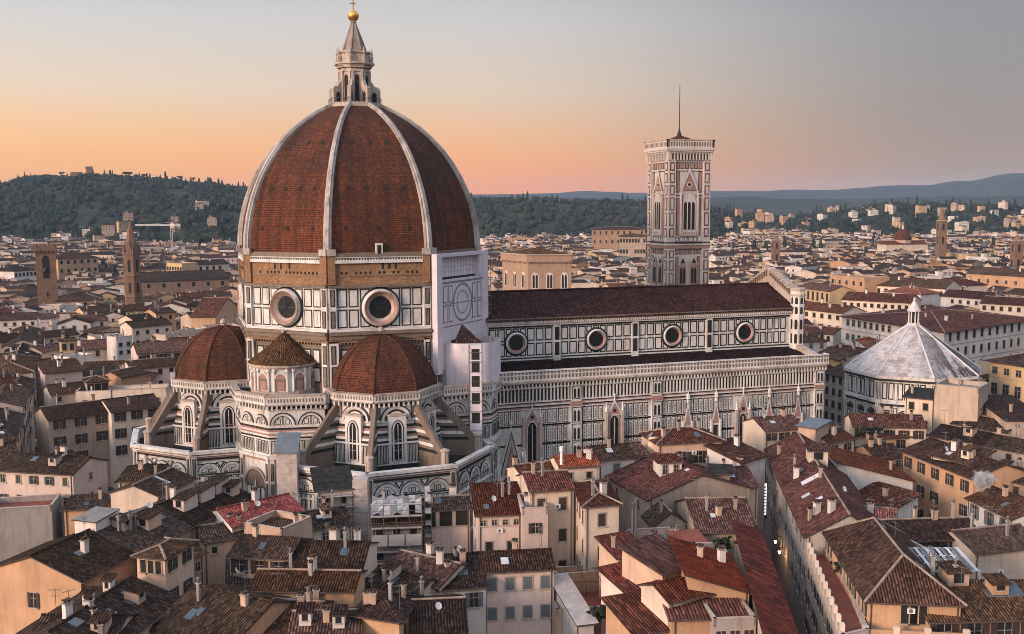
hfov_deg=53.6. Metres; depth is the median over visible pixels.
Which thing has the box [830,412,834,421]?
window
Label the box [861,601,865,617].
window
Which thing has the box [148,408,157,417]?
window
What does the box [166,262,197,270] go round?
house
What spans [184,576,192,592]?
window
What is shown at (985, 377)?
house
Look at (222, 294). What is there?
house
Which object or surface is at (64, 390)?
house
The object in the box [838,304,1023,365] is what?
palace
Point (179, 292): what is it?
house
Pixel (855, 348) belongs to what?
house
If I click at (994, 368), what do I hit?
window
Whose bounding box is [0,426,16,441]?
house
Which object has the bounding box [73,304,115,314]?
house
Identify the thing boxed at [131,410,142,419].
window
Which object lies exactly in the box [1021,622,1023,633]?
window
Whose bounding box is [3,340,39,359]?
house
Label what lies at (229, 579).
house
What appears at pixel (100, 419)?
window
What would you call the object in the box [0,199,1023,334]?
town
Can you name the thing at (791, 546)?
window
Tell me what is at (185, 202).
cypress tree
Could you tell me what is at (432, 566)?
house
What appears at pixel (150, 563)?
window
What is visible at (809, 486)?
house
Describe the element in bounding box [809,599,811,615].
window
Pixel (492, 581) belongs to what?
window
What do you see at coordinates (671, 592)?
house
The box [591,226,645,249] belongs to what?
palace
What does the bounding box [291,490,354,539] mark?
house
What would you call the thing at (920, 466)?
window
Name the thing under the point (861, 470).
house
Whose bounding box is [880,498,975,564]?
house
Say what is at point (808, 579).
window
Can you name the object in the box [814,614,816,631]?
window
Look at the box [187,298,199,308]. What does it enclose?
house
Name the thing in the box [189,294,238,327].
house
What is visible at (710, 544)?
house
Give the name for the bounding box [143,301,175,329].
house
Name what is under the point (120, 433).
window
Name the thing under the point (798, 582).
window
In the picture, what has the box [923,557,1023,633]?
house
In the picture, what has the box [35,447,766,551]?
ground
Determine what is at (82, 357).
house
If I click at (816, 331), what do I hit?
house
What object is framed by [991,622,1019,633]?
window
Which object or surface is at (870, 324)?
window
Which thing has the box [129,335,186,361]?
house
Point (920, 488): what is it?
window
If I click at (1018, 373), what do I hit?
window
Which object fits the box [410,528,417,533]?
window
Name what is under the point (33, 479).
window
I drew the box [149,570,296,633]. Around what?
house
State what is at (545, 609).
window
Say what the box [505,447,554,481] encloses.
house
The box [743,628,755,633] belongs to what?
window
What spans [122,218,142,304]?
spire tower
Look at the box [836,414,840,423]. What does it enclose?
window
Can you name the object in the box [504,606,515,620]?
window
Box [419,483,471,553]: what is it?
house
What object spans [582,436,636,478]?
house
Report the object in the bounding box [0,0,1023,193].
sky
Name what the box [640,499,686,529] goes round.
house
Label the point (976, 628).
window
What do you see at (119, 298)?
house
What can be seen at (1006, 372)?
window
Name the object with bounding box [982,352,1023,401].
palace
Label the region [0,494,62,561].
house
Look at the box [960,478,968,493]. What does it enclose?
window
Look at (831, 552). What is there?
window
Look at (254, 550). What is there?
house
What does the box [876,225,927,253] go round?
domed church
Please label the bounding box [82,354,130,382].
house
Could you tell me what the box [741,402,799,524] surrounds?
house
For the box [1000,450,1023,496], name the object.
house
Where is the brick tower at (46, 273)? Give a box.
[33,243,57,306]
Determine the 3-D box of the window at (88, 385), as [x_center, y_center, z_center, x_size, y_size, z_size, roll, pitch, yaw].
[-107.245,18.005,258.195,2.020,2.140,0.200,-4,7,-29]
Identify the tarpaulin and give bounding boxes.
[371,495,420,515]
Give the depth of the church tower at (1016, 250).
802.11 m
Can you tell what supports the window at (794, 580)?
in the house at (809, 486)
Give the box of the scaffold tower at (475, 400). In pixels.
[469,343,482,447]
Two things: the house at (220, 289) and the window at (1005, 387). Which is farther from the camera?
the house at (220, 289)
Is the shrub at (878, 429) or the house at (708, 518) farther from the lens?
the shrub at (878, 429)
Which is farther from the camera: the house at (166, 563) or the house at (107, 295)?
the house at (107, 295)
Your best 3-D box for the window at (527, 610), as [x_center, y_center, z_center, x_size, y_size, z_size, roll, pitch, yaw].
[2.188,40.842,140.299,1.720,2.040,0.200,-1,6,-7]
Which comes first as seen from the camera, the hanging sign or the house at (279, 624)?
the house at (279, 624)
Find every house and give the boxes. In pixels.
[0,265,36,281]
[0,298,11,303]
[0,300,21,312]
[0,310,39,333]
[0,326,19,352]
[0,348,38,436]
[0,369,17,385]
[0,371,36,452]
[0,379,31,452]
[0,407,25,452]
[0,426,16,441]
[0,436,18,462]
[0,444,109,536]
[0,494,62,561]
[0,517,137,633]
[1,324,42,351]
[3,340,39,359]
[15,572,179,633]
[25,338,59,358]
[26,298,37,302]
[32,589,138,633]
[33,394,110,486]
[34,352,62,407]
[35,354,84,405]
[37,323,79,343]
[39,301,63,311]
[39,308,77,319]
[39,318,51,330]
[42,374,85,405]
[49,449,77,454]
[54,347,94,364]
[56,252,98,279]
[57,314,92,331]
[57,327,77,353]
[59,303,83,307]
[60,487,110,535]
[61,305,77,311]
[71,502,195,552]
[72,311,99,316]
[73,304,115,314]
[75,334,107,360]
[75,380,169,402]
[79,311,108,327]
[79,330,87,339]
[81,366,110,390]
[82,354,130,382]
[87,332,118,339]
[94,330,119,333]
[100,385,160,488]
[101,287,117,301]
[101,305,128,326]
[102,362,147,385]
[103,298,115,304]
[106,329,131,359]
[107,457,197,512]
[112,300,148,313]
[114,454,168,487]
[115,295,124,304]
[117,311,154,326]
[119,313,172,342]
[124,353,175,388]
[128,361,157,383]
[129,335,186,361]
[130,536,198,595]
[133,536,208,583]
[141,269,229,295]
[141,473,251,545]
[142,296,156,305]
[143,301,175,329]
[146,299,166,307]
[149,291,175,302]
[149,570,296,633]
[151,300,190,313]
[153,327,205,340]
[164,294,187,304]
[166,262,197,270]
[168,290,198,293]
[168,331,193,341]
[169,293,192,303]
[175,312,182,319]
[175,314,180,329]
[177,288,206,301]
[180,312,224,328]
[184,258,229,270]
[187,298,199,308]
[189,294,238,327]
[195,512,243,583]
[201,320,238,327]
[207,291,230,298]
[210,284,236,291]
[210,487,305,532]
[218,285,237,300]
[225,514,313,578]
[225,559,251,585]
[243,509,312,537]
[248,546,367,606]
[263,586,333,633]
[282,522,378,577]
[287,585,362,633]
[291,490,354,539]
[310,465,355,537]
[347,573,423,633]
[365,552,438,595]
[369,484,423,566]
[392,540,470,594]
[411,575,468,633]
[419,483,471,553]
[430,533,488,633]
[469,476,521,550]
[478,527,556,633]
[489,279,502,290]
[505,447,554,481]
[516,451,574,565]
[516,489,547,548]
[548,446,601,564]
[553,565,600,633]
[553,572,598,633]
[554,564,598,591]
[571,283,598,287]
[573,463,623,570]
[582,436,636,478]
[594,530,636,596]
[596,561,627,633]
[600,590,669,633]
[601,280,626,286]
[604,451,753,531]
[616,533,681,586]
[617,579,640,591]
[622,441,650,461]
[624,519,678,539]
[637,576,715,626]
[638,414,726,466]
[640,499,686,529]
[647,428,660,453]
[649,453,685,476]
[654,580,747,633]
[665,529,707,541]
[667,535,750,605]
[675,479,758,558]
[693,542,727,551]
[703,434,769,534]
[704,599,756,633]
[707,463,732,479]
[721,455,760,521]
[731,520,798,633]
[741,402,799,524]
[764,430,877,633]
[794,417,832,442]
[798,278,854,303]
[803,542,868,633]
[804,298,866,327]
[804,318,813,324]
[804,319,841,347]
[804,326,825,338]
[804,330,828,351]
[815,442,916,489]
[817,346,860,366]
[821,423,857,450]
[822,515,969,633]
[823,353,847,428]
[829,272,889,292]
[835,341,867,352]
[841,288,921,312]
[843,399,927,446]
[846,492,897,518]
[854,336,875,346]
[854,430,901,468]
[857,334,880,348]
[858,481,922,517]
[866,416,927,449]
[876,275,961,305]
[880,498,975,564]
[882,282,940,305]
[899,434,1023,517]
[902,384,934,438]
[910,539,936,562]
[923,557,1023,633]
[926,410,993,446]
[927,431,996,465]
[933,372,988,429]
[940,285,1002,308]
[942,276,988,291]
[945,505,1023,578]
[949,408,1011,434]
[963,475,1023,526]
[966,266,1023,288]
[979,290,1023,315]
[979,360,989,380]
[980,373,988,381]
[981,420,1023,467]
[983,395,1023,436]
[987,286,1006,293]
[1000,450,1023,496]
[1004,288,1023,296]
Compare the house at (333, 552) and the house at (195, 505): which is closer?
the house at (333, 552)
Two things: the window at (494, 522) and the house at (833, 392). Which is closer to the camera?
the window at (494, 522)
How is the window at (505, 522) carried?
in the house at (496, 518)
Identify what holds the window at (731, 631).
in the house at (734, 625)
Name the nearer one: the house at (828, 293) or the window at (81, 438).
the window at (81, 438)
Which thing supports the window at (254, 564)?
in the house at (254, 550)
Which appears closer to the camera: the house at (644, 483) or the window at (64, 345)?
the house at (644, 483)
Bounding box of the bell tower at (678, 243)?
[644,92,714,285]
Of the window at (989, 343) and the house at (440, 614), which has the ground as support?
the house at (440, 614)
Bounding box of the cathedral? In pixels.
[130,0,828,542]
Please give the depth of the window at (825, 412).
289.96 m
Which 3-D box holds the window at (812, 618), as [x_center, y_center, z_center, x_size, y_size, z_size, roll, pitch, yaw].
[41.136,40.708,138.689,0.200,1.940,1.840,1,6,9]
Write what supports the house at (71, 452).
on the ground
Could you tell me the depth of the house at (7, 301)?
541.45 m
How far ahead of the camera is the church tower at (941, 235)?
915.85 m
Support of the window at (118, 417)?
in the house at (127, 414)
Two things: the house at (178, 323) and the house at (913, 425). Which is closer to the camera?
the house at (913, 425)
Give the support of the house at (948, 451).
on the ground
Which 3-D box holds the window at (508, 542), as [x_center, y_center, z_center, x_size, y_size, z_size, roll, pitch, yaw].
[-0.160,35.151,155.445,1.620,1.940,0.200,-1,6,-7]
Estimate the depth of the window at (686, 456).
187.24 m
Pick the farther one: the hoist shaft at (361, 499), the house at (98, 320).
the house at (98, 320)
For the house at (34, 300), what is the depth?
541.12 m
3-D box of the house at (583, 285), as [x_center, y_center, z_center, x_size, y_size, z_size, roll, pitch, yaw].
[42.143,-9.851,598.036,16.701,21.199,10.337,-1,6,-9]
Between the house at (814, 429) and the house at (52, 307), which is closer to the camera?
the house at (814, 429)
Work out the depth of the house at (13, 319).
401.98 m
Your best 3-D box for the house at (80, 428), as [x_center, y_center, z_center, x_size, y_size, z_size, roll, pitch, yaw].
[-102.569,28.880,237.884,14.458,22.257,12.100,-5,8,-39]
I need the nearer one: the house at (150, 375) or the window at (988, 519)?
the window at (988, 519)
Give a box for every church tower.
[771,236,780,261]
[935,208,947,259]
[1010,234,1023,268]
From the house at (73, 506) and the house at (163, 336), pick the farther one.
the house at (163, 336)
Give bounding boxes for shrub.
[586,604,605,625]
[712,535,737,548]
[829,561,839,572]
[855,425,869,437]
[868,426,882,436]
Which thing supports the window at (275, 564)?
in the house at (254, 550)
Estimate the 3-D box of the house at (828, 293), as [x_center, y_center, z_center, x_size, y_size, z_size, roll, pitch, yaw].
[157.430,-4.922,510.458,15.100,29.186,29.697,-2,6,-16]
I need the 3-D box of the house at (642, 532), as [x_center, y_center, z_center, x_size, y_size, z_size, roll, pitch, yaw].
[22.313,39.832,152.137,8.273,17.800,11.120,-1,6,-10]
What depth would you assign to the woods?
1861.51 m
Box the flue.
[631,498,637,537]
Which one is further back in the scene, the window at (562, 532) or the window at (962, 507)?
the window at (962, 507)
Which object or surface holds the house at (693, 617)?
on the ground
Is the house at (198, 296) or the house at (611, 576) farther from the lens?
the house at (198, 296)
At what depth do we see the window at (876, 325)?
355.14 m
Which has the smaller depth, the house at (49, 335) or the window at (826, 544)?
the window at (826, 544)
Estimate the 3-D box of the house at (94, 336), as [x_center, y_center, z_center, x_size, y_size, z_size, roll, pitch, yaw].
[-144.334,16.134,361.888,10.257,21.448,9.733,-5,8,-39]
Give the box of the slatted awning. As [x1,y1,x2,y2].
[908,547,979,579]
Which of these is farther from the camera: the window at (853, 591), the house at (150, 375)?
the house at (150, 375)
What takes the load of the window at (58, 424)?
in the house at (80, 428)
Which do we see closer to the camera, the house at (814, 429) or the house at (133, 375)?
the house at (814, 429)
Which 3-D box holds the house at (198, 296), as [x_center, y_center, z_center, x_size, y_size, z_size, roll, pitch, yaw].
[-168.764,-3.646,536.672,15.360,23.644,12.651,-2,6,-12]
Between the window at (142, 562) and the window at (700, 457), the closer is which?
the window at (142, 562)
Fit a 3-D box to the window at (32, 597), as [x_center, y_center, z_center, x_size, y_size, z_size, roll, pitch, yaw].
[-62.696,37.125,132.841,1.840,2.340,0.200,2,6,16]
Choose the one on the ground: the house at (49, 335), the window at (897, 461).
the house at (49, 335)
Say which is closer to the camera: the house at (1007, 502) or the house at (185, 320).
the house at (1007, 502)
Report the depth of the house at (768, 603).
129.15 m
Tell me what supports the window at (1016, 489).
in the house at (1018, 487)
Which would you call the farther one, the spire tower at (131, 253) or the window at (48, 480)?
the spire tower at (131, 253)
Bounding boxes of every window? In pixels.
[0,473,6,482]
[0,493,7,496]
[14,474,21,483]
[27,591,39,609]
[29,475,37,484]
[44,476,53,485]
[53,419,65,429]
[54,435,66,447]
[61,477,68,486]
[62,343,67,350]
[69,343,74,350]
[74,417,86,426]
[75,433,87,444]
[76,450,87,455]
[87,383,93,390]
[89,471,93,480]
[94,383,101,389]
[95,350,99,356]
[95,414,106,424]
[96,430,107,441]
[101,382,108,389]
[114,412,125,421]
[115,428,126,438]
[116,444,127,455]
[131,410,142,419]
[138,559,147,574]
[139,355,149,358]
[147,560,154,575]
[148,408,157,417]
[154,560,162,575]
[156,353,170,357]
[158,368,162,374]
[168,556,177,573]
[170,585,178,594]
[173,352,180,361]
[183,548,191,564]
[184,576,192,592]
[194,560,202,573]
[210,545,219,554]
[231,558,247,574]
[250,560,266,574]
[270,561,283,567]
[321,531,328,539]
[339,494,347,504]
[339,528,347,539]
[375,530,382,534]
[377,549,384,561]
[392,529,400,533]
[403,621,406,633]
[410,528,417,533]
[422,512,436,528]
[438,511,453,527]
[454,510,469,526]
[465,591,482,608]
[479,519,487,526]
[484,541,493,550]
[486,577,498,591]
[486,607,498,621]
[490,519,498,526]
[501,519,508,525]
[504,576,515,591]
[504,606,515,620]
[506,540,515,549]
[512,518,519,525]
[521,575,533,590]
[522,605,533,619]
[529,522,541,534]
[536,497,545,506]
[539,574,551,589]
[539,604,551,618]
[557,496,567,510]
[557,528,567,542]
[558,559,566,565]
[581,509,583,525]
[581,537,583,554]
[585,471,592,479]
[596,512,606,527]
[596,546,598,560]
[613,462,620,471]
[637,500,639,511]
[662,464,668,475]
[673,464,679,471]
[675,451,690,462]
[691,450,705,463]
[715,629,727,633]
[729,629,741,633]
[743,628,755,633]
[767,432,776,441]
[779,431,789,439]
[790,536,792,550]
[790,560,792,574]
[793,569,795,584]
[797,553,800,568]
[797,578,799,594]
[801,563,804,578]
[801,589,803,605]
[806,593,808,608]
[806,618,808,633]
[807,566,809,582]
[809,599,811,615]
[811,607,813,623]
[812,579,814,596]
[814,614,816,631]
[815,586,817,603]
[817,594,820,611]
[820,602,823,619]
[823,410,827,419]
[823,610,826,627]
[824,385,828,394]
[824,398,828,407]
[825,374,828,382]
[825,540,828,553]
[826,618,829,633]
[829,548,832,560]
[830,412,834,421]
[831,387,835,396]
[831,399,834,408]
[832,376,835,383]
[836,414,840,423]
[837,377,842,385]
[837,389,841,398]
[837,401,841,410]
[842,569,845,582]
[844,442,851,450]
[846,576,850,590]
[851,584,855,599]
[855,430,865,438]
[856,594,860,608]
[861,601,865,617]
[869,322,872,329]
[875,323,878,330]
[881,324,884,331]
[884,429,894,434]
[895,459,901,467]
[896,439,904,448]
[898,430,909,439]
[898,605,919,625]
[904,456,911,469]
[907,401,914,409]
[908,606,928,625]
[913,430,923,439]
[916,484,923,497]
[917,461,924,474]
[917,507,922,517]
[917,542,938,552]
[921,402,928,411]
[930,490,937,504]
[930,624,958,632]
[931,467,938,480]
[936,541,952,559]
[945,472,953,486]
[948,332,951,341]
[959,503,967,515]
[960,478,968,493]
[960,623,989,633]
[969,503,978,520]
[980,328,983,336]
[984,510,993,525]
[987,342,990,350]
[990,381,997,394]
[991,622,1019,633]
[992,366,997,373]
[999,517,1006,524]
[1002,383,1009,394]
[1003,368,1009,375]
[1005,453,1011,459]
[1013,485,1019,494]
[1014,386,1020,399]
[1015,370,1021,378]
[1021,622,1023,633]
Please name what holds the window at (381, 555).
in the house at (411, 521)
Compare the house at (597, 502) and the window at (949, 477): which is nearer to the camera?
the house at (597, 502)
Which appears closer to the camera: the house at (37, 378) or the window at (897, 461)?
the window at (897, 461)
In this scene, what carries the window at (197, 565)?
in the house at (199, 553)
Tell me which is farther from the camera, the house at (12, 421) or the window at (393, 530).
the house at (12, 421)
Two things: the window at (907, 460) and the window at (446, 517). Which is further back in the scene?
the window at (907, 460)
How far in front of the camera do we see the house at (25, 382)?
273.69 m
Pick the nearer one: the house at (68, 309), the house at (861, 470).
the house at (861, 470)
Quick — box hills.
[0,173,1023,240]
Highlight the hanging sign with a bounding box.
[764,482,769,518]
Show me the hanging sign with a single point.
(765, 495)
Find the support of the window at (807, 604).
in the house at (832, 607)
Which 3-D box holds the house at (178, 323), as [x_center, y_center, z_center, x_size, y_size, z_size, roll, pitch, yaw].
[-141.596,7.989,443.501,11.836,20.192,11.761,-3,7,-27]
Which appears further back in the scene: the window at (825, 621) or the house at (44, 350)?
the house at (44, 350)
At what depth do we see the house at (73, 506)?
173.61 m
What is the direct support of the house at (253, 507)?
on the ground
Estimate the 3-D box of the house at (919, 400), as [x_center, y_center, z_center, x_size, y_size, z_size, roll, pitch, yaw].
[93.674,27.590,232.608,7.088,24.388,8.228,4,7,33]
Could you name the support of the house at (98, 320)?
on the ground
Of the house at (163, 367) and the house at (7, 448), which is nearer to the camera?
the house at (7, 448)
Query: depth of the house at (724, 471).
176.32 m
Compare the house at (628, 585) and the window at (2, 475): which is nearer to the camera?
the house at (628, 585)
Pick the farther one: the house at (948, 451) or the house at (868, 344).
the house at (868, 344)
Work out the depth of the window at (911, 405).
229.72 m
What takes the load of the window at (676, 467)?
in the house at (664, 464)
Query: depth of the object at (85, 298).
512.01 m
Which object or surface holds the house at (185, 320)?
on the ground
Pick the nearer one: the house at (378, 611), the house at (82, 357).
the house at (378, 611)
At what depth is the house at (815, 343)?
346.98 m
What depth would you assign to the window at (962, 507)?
177.14 m
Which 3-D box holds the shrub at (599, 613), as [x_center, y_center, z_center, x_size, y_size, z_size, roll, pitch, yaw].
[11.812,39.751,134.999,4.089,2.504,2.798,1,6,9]
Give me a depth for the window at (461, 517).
163.55 m
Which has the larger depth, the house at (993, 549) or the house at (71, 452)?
the house at (71, 452)
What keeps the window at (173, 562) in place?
in the house at (166, 563)
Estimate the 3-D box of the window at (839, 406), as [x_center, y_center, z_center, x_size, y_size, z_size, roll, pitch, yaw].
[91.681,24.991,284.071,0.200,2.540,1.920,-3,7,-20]
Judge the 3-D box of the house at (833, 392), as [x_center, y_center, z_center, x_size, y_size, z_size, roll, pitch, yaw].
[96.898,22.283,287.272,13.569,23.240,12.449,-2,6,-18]
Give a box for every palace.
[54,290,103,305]
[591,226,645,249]
[618,233,646,257]
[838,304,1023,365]
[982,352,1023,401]
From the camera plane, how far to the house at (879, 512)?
156.05 m
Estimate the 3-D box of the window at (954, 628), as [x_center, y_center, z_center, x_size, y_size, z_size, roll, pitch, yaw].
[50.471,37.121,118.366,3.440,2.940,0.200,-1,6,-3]
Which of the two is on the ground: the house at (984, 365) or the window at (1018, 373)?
the house at (984, 365)
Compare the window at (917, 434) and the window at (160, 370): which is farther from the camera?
the window at (160, 370)
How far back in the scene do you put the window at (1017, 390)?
272.30 m
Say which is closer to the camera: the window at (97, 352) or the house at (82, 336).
the window at (97, 352)
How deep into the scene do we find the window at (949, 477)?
180.51 m
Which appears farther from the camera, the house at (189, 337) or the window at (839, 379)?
the house at (189, 337)
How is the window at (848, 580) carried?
in the house at (891, 581)
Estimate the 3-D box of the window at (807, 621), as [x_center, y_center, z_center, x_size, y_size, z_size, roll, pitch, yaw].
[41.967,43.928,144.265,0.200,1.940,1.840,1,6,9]
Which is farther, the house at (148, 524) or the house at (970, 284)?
the house at (970, 284)
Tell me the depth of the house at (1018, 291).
535.74 m
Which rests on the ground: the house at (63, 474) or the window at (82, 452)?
the house at (63, 474)
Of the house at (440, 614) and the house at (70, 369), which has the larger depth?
the house at (70, 369)
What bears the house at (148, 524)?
on the ground
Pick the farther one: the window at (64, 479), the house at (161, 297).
the house at (161, 297)
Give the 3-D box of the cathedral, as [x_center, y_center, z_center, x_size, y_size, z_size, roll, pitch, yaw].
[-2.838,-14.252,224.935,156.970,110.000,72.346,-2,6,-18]
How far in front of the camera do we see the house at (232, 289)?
552.32 m
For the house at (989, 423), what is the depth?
214.39 m
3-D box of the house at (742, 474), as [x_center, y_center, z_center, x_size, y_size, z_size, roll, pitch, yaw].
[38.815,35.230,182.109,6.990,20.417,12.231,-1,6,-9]
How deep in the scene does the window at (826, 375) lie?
288.73 m
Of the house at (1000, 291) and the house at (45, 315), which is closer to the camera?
the house at (45, 315)
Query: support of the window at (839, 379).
in the house at (833, 392)
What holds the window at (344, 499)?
in the house at (328, 479)
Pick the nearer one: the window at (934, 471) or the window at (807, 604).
the window at (807, 604)
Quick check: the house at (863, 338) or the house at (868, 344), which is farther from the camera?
the house at (863, 338)
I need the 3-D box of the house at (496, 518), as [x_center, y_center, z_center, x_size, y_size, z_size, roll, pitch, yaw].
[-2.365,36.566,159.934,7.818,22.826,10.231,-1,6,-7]
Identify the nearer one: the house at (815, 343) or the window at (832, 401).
the window at (832, 401)
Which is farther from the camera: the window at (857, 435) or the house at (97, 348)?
the house at (97, 348)
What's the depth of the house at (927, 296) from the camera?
495.71 m
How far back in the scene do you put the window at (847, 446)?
206.40 m
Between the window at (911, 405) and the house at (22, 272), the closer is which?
the window at (911, 405)
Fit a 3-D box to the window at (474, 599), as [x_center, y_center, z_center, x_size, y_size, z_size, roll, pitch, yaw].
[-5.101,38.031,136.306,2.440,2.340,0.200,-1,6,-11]
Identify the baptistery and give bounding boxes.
[843,297,980,429]
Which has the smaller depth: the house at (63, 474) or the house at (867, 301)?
the house at (63, 474)
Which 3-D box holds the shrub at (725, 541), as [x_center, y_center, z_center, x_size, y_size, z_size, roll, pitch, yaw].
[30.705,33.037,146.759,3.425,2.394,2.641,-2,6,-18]
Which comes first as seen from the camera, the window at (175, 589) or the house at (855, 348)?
the window at (175, 589)
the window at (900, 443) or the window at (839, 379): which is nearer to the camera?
the window at (900, 443)
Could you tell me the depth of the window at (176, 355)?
316.56 m
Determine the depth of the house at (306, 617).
119.42 m
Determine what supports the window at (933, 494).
in the house at (943, 484)
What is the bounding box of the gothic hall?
[500,248,573,289]
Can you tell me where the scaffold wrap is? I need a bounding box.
[432,249,490,374]
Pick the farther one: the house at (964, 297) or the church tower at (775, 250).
the church tower at (775, 250)
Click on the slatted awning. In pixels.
(946, 554)
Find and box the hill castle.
[70,166,92,175]
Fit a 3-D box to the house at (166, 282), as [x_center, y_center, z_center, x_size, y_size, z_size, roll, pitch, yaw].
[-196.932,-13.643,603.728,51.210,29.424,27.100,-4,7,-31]
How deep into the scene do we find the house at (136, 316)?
418.34 m
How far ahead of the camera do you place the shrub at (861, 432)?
208.72 m
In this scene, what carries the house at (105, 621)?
on the ground
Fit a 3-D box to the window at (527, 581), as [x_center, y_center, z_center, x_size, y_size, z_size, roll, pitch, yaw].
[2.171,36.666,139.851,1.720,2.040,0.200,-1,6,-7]
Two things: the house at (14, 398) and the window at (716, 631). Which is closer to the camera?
the window at (716, 631)
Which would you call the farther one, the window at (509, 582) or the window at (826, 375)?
the window at (826, 375)
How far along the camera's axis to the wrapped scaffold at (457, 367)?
209.43 m
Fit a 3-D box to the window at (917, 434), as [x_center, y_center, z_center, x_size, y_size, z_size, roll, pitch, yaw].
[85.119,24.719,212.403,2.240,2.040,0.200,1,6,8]
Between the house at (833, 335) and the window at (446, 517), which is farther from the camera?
the house at (833, 335)
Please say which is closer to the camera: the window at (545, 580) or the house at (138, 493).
the window at (545, 580)
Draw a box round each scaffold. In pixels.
[317,475,355,539]
[369,485,431,564]
[439,335,500,385]
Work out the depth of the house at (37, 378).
302.30 m
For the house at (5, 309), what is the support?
on the ground
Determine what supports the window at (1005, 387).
in the palace at (1006, 374)
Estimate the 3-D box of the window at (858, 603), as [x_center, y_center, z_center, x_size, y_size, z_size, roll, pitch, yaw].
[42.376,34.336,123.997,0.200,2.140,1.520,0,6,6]
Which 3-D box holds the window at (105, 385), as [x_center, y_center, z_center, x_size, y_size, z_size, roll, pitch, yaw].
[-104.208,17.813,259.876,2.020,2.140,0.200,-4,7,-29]
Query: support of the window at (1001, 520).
in the house at (1007, 502)
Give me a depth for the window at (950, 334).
327.13 m
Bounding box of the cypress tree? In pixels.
[184,194,188,206]
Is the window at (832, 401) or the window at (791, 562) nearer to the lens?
the window at (791, 562)
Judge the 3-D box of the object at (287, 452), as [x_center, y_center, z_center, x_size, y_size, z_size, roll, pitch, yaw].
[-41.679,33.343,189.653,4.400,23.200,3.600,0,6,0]
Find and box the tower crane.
[135,222,180,238]
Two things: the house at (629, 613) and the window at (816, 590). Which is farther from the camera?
the window at (816, 590)
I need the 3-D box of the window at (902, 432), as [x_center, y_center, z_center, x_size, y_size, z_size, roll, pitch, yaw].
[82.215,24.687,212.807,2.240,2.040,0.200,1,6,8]
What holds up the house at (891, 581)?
on the ground
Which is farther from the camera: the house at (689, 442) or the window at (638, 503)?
the house at (689, 442)
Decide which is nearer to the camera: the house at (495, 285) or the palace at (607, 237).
the house at (495, 285)
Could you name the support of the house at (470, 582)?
on the ground
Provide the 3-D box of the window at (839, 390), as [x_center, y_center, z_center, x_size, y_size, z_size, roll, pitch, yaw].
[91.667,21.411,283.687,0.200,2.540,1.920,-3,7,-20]
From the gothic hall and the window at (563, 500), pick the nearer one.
the window at (563, 500)
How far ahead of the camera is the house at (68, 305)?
496.42 m
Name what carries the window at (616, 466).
in the house at (612, 457)
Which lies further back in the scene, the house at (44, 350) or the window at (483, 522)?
the house at (44, 350)
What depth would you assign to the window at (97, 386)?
259.07 m
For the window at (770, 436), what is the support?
in the house at (762, 432)
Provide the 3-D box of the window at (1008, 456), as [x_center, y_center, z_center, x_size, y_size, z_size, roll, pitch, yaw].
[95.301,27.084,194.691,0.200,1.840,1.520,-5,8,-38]
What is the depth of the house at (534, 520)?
153.11 m
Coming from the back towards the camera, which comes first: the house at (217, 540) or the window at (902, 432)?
the window at (902, 432)
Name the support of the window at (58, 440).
in the house at (80, 428)
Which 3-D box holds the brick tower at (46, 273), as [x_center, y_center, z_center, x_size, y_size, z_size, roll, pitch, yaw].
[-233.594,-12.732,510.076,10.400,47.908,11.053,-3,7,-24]
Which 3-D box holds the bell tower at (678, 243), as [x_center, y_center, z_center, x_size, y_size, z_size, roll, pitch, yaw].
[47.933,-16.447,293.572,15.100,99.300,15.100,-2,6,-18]
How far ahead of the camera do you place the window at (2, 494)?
180.86 m
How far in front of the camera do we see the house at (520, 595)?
140.21 m
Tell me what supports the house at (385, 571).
on the ground
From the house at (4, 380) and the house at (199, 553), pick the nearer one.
the house at (199, 553)
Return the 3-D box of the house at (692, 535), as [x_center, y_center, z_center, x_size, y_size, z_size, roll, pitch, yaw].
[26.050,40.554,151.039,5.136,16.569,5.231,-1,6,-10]
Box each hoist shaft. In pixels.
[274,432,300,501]
[352,476,370,539]
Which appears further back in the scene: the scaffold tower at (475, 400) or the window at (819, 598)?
the scaffold tower at (475, 400)
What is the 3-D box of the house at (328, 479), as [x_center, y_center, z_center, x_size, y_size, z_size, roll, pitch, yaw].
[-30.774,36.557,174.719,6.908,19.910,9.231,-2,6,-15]
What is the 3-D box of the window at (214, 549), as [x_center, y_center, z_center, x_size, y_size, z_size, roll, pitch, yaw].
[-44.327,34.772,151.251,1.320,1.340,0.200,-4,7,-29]
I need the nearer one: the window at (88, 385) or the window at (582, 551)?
the window at (582, 551)
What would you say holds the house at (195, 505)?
on the ground
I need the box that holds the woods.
[0,168,1023,274]
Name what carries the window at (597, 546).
in the house at (597, 502)
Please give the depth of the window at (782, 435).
206.90 m
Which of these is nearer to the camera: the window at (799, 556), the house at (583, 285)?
the window at (799, 556)
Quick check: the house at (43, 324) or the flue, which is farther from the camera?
the house at (43, 324)
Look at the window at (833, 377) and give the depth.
285.85 m
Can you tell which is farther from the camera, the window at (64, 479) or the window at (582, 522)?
the window at (64, 479)
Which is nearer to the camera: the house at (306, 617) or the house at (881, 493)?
the house at (306, 617)
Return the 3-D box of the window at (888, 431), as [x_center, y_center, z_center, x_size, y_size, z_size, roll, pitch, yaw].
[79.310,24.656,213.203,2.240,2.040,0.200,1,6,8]
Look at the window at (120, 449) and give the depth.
236.86 m
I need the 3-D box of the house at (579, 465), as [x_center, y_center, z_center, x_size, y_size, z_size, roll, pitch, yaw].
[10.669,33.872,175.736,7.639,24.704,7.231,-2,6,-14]
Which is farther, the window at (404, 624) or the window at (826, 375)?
the window at (826, 375)

